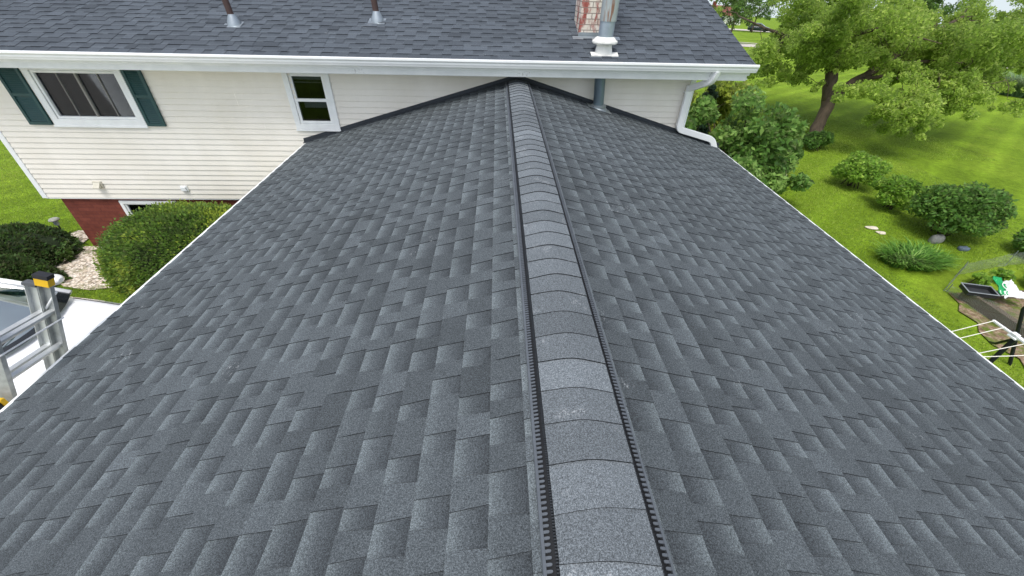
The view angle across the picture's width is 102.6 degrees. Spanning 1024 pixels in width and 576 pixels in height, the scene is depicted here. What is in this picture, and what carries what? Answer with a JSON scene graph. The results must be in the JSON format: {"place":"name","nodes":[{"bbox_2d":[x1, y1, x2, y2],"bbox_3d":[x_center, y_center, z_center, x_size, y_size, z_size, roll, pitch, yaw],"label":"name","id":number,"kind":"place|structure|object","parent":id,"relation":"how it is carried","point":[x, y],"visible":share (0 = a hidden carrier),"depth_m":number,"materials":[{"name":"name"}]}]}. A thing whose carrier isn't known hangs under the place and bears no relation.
{"place":"outdoors","nodes":[
{"label":"outdoors","id":0,"kind":"place"},
{"bbox_2d":[0,17,1023,387],"bbox_3d":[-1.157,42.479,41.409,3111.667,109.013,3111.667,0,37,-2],"label":"ground","id":1,"kind":"structure","parent":0,"point":[996,135],"depth_m":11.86,"materials":[{"name":"green plant"}]},
{"bbox_2d":[0,271,67,409],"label":"extension ladder","id":2,"kind":"object","parent":1,"relation":"on","point":[44,318],"visible":0.38,"depth_m":2.95,"materials":[{"name":"metal"}]},
{"bbox_2d":[0,252,72,285],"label":"spreading yew","id":3,"kind":"object","parent":1,"relation":"on","point":[18,267],"visible":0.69,"depth_m":6.80,"materials":[{"name":"green plant"}]},
{"bbox_2d":[0,221,86,265],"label":"spreading yew","id":4,"kind":"object","parent":1,"relation":"on","point":[55,246],"visible":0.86,"depth_m":7.48,"materials":[{"name":"green plant"}]},
{"bbox_2d":[48,217,61,228],"bbox_3d":[-9.096,-1.213,8.248,0.176,0.420,0.176,0,37,-2],"label":"path light","id":5,"kind":"object","parent":1,"relation":"on","point":[54,221],"visible":0.97,"depth_m":8.14,"materials":[{"name":"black metal"}]},
{"bbox_2d":[0,274,120,394],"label":"parked car","id":6,"kind":"object","parent":1,"relation":"on","point":[82,318],"visible":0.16,"depth_m":4.94,"materials":[{"name":"white paint"}]},
{"bbox_2d":[52,230,111,289],"bbox_3d":[-6.152,-0.581,7.769,5.950,0.001,2.020,0,37,-2],"label":"gravel bed","id":7,"kind":"object","parent":1,"relation":"on","point":[80,269],"visible":0.23,"depth_m":7.38,"materials":[{"name":"beige gravel"}]},
{"bbox_2d":[92,198,232,297],"bbox_3d":[-5.254,-0.700,6.835,3.259,1.403,2.140,0,37,-2],"label":"yew bush","id":8,"kind":"object","parent":7,"relation":"on","point":[140,248],"visible":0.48,"depth_m":6.26,"materials":[{"name":"green plant"}]},
{"bbox_2d":[0,0,759,245],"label":"house","id":9,"kind":"structure","parent":1,"relation":"on","point":[110,110],"depth_m":6.44,"materials":[{"name":"beige plastic"}]},
{"bbox_2d":[19,68,147,127],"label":"window","id":10,"kind":"structure","parent":9,"relation":"in","point":[84,98],"depth_m":6.46,"materials":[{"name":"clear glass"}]},
{"bbox_2d":[118,200,175,215],"bbox_3d":[-6.684,-1.408,7.683,1.016,0.516,0.080,0,37,-2],"label":"basement window","id":11,"kind":"structure","parent":9,"relation":"in","point":[127,205],"depth_m":7.54,"materials":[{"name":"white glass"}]},
{"bbox_2d":[281,73,340,131],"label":"window","id":12,"kind":"structure","parent":9,"relation":"in","point":[317,103],"depth_m":6.70,"materials":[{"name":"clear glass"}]},
{"bbox_2d":[0,77,1023,575],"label":"garage wing","id":13,"kind":"structure","parent":1,"relation":"on","point":[514,327],"depth_m":2.06,"materials":[{"name":"grey asphalt"}]},
{"bbox_2d":[696,84,718,135],"bbox_3d":[5.606,-4.786,11.979,1.052,2.217,0.883,24,43,26],"label":"dark evergreen","id":14,"kind":"object","parent":1,"relation":"on","point":[703,128],"visible":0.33,"depth_m":11.51,"materials":[{"name":"green plant"}]},
{"bbox_2d":[687,80,755,134],"bbox_3d":[5.359,-5.779,12.472,4.211,3.205,3.020,0,37,-2],"label":"forsythia shrub","id":15,"kind":"object","parent":1,"relation":"on","point":[725,90],"visible":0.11,"depth_m":11.80,"materials":[{"name":"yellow plant"}]},
{"bbox_2d":[711,1,739,24],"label":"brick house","id":16,"kind":"structure","parent":1,"relation":"on","point":[716,5],"depth_m":146.36,"materials":[{"name":"red brick"}]},
{"bbox_2d":[710,0,767,31],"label":"street tree","id":17,"kind":"object","parent":1,"relation":"on","point":[736,6],"visible":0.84,"depth_m":49.36,"materials":[{"name":"green plant"}]},
{"bbox_2d":[685,84,814,194],"bbox_3d":[5.520,-3.568,10.288,4.216,2.473,3.018,0,37,-2],"label":"lilac shrub","id":18,"kind":"object","parent":1,"relation":"on","point":[767,153],"visible":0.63,"depth_m":9.83,"materials":[{"name":"green plant"}]},
{"bbox_2d":[731,0,777,32],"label":"street tree","id":19,"kind":"object","parent":1,"relation":"on","point":[763,12],"visible":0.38,"depth_m":86.43,"materials":[{"name":"green plant"}]},
{"bbox_2d":[747,23,768,31],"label":"parked car","id":20,"kind":"object","parent":1,"relation":"on","point":[756,28],"visible":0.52,"depth_m":92.56,"materials":[{"name":"paint"}]},
{"bbox_2d":[801,130,834,150],"bbox_3d":[10.069,-4.940,13.578,1.071,0.664,0.845,-12,39,-17],"label":"leafy bush","id":21,"kind":"object","parent":1,"relation":"on","point":[815,139],"visible":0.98,"depth_m":13.36,"materials":[{"name":"green plant"}]},
{"bbox_2d":[829,150,892,188],"bbox_3d":[9.251,-3.148,10.923,1.263,1.002,1.175,0,37,-2],"label":"round shrub","id":22,"kind":"object","parent":1,"relation":"on","point":[866,169],"visible":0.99,"depth_m":10.68,"materials":[{"name":"green plant"}]},
{"bbox_2d":[714,0,1023,140],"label":"maple tree","id":23,"kind":"object","parent":1,"relation":"on","point":[971,50],"visible":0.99,"depth_m":12.76,"materials":[{"name":"green plant"}]},
{"bbox_2d":[865,226,878,229],"bbox_3d":[8.165,-1.362,9.308,0.275,0.051,0.154,0,37,-2],"label":"flat stone","id":24,"kind":"object","parent":1,"relation":"on","point":[872,227],"visible":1,"depth_m":9.28,"materials":[{"name":"beige stone"}]},
{"bbox_2d":[870,173,923,210],"bbox_3d":[9.322,-2.364,9.978,0.992,0.916,1.147,23,42,25],"label":"round shrub","id":25,"kind":"object","parent":1,"relation":"on","point":[899,191],"visible":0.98,"depth_m":9.70,"materials":[{"name":"green plant"}]},
{"bbox_2d":[869,236,964,271],"bbox_3d":[7.967,-0.604,8.146,1.743,0.285,1.307,0,37,-2],"label":"daylily clump","id":26,"kind":"object","parent":1,"relation":"on","point":[918,257],"visible":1,"depth_m":8.10,"materials":[{"name":"green plant"}]},
{"bbox_2d":[928,234,945,243],"bbox_3d":[9.163,-1.050,8.852,0.296,0.230,0.189,0,37,-2],"label":"rock","id":27,"kind":"object","parent":1,"relation":"on","point":[937,238],"visible":0.88,"depth_m":8.78,"materials":[{"name":"grey stone"}]},
{"bbox_2d":[914,0,979,16],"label":"street tree","id":28,"kind":"object","parent":1,"relation":"on","point":[933,4],"visible":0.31,"depth_m":53.58,"materials":[{"name":"green plant"}]},
{"bbox_2d":[906,181,1019,237],"bbox_3d":[9.598,-1.671,8.775,1.700,1.280,1.655,0,37,-2],"label":"round shrub","id":29,"kind":"object","parent":1,"relation":"on","point":[975,208],"visible":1,"depth_m":8.45,"materials":[{"name":"green plant"}]},
{"bbox_2d":[957,246,970,251],"bbox_3d":[9.513,-0.828,8.634,0.225,0.113,0.147,0,37,-2],"label":"rock","id":30,"kind":"object","parent":1,"relation":"on","point":[963,248],"visible":0.99,"depth_m":8.59,"materials":[{"name":"blue stone"}]},
{"bbox_2d":[968,271,992,285],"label":"vegetable plant","id":31,"kind":"object","parent":1,"relation":"on","point":[982,278],"visible":0.97,"depth_m":7.48,"materials":[{"name":"green plant"}]},
{"bbox_2d":[943,251,1023,290],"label":"wire netting","id":32,"kind":"object","parent":1,"relation":"on","point":[987,266],"visible":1,"depth_m":7.97,"materials":[{"name":"grey metal"}]},
{"bbox_2d":[945,284,1023,341],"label":"wire netting","id":33,"kind":"object","parent":1,"relation":"on","point":[981,312],"visible":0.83,"depth_m":6.79,"materials":[{"name":"grey metal"}]},
{"bbox_2d":[952,320,1023,363],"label":"clothesline post","id":34,"kind":"object","parent":1,"relation":"on","point":[1014,338],"visible":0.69,"depth_m":4.04,"materials":[{"name":"white metal"}]},
{"bbox_2d":[987,267,1016,280],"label":"vegetable plant","id":35,"kind":"object","parent":1,"relation":"on","point":[1004,274],"visible":0.94,"depth_m":7.56,"materials":[{"name":"green plant"}]},
{"bbox_2d":[1007,306,1023,365],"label":"garden stake","id":36,"kind":"object","parent":1,"relation":"on","point":[1017,330],"visible":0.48,"depth_m":5.77,"materials":[{"name":"black metal"}]},
{"bbox_2d":[1011,228,1023,253],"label":"leafy bush","id":37,"kind":"object","parent":1,"relation":"on","point":[1018,239],"visible":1,"depth_m":8.46,"materials":[{"name":"green plant"}]},
{"bbox_2d":[729,28,768,31],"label":"road","id":38,"kind":"structure","parent":0,"point":[745,30],"depth_m":99.48,"materials":[{"name":"grey asphalt"}]},
{"bbox_2d":[708,0,1022,26],"label":"sky","id":39,"kind":"structure","parent":0,"point":[1002,5],"materials":[{"name":"white"}]},
{"bbox_2d":[740,43,1012,67],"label":"street","id":40,"kind":"structure","parent":0,"point":[747,45],"depth_m":50.27,"materials":[{"name":"grey asphalt"}]},
{"bbox_2d":[949,293,1023,364],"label":"garden soil","id":41,"kind":"structure","parent":0,"point":[979,318],"depth_m":6.85,"materials":[{"name":"brown soil"}]},
{"bbox_2d":[958,290,1023,337],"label":"raised bed","id":42,"kind":"object","parent":41,"relation":"on","point":[1001,321],"visible":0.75,"depth_m":6.84,"materials":[{"name":"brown wood"}]},
{"bbox_2d":[959,282,999,298],"bbox_3d":[8.037,0.049,7.060,0.467,0.104,0.253,9,38,9],"label":"seed tray","id":43,"kind":"object","parent":42,"relation":"on","point":[970,289],"visible":1,"depth_m":7.08,"materials":[{"name":"black plastic"}]},
{"bbox_2d":[992,276,1023,299],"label":"compost bag","id":44,"kind":"object","parent":42,"relation":"on","point":[1006,288],"visible":1,"depth_m":7.02,"materials":[{"name":"white plastic"}]},
{"bbox_2d":[997,71,1023,97],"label":"ornamental grass","id":45,"kind":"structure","parent":0,"point":[1019,85],"depth_m":24.52,"materials":[{"name":"green plant"}]}
]}

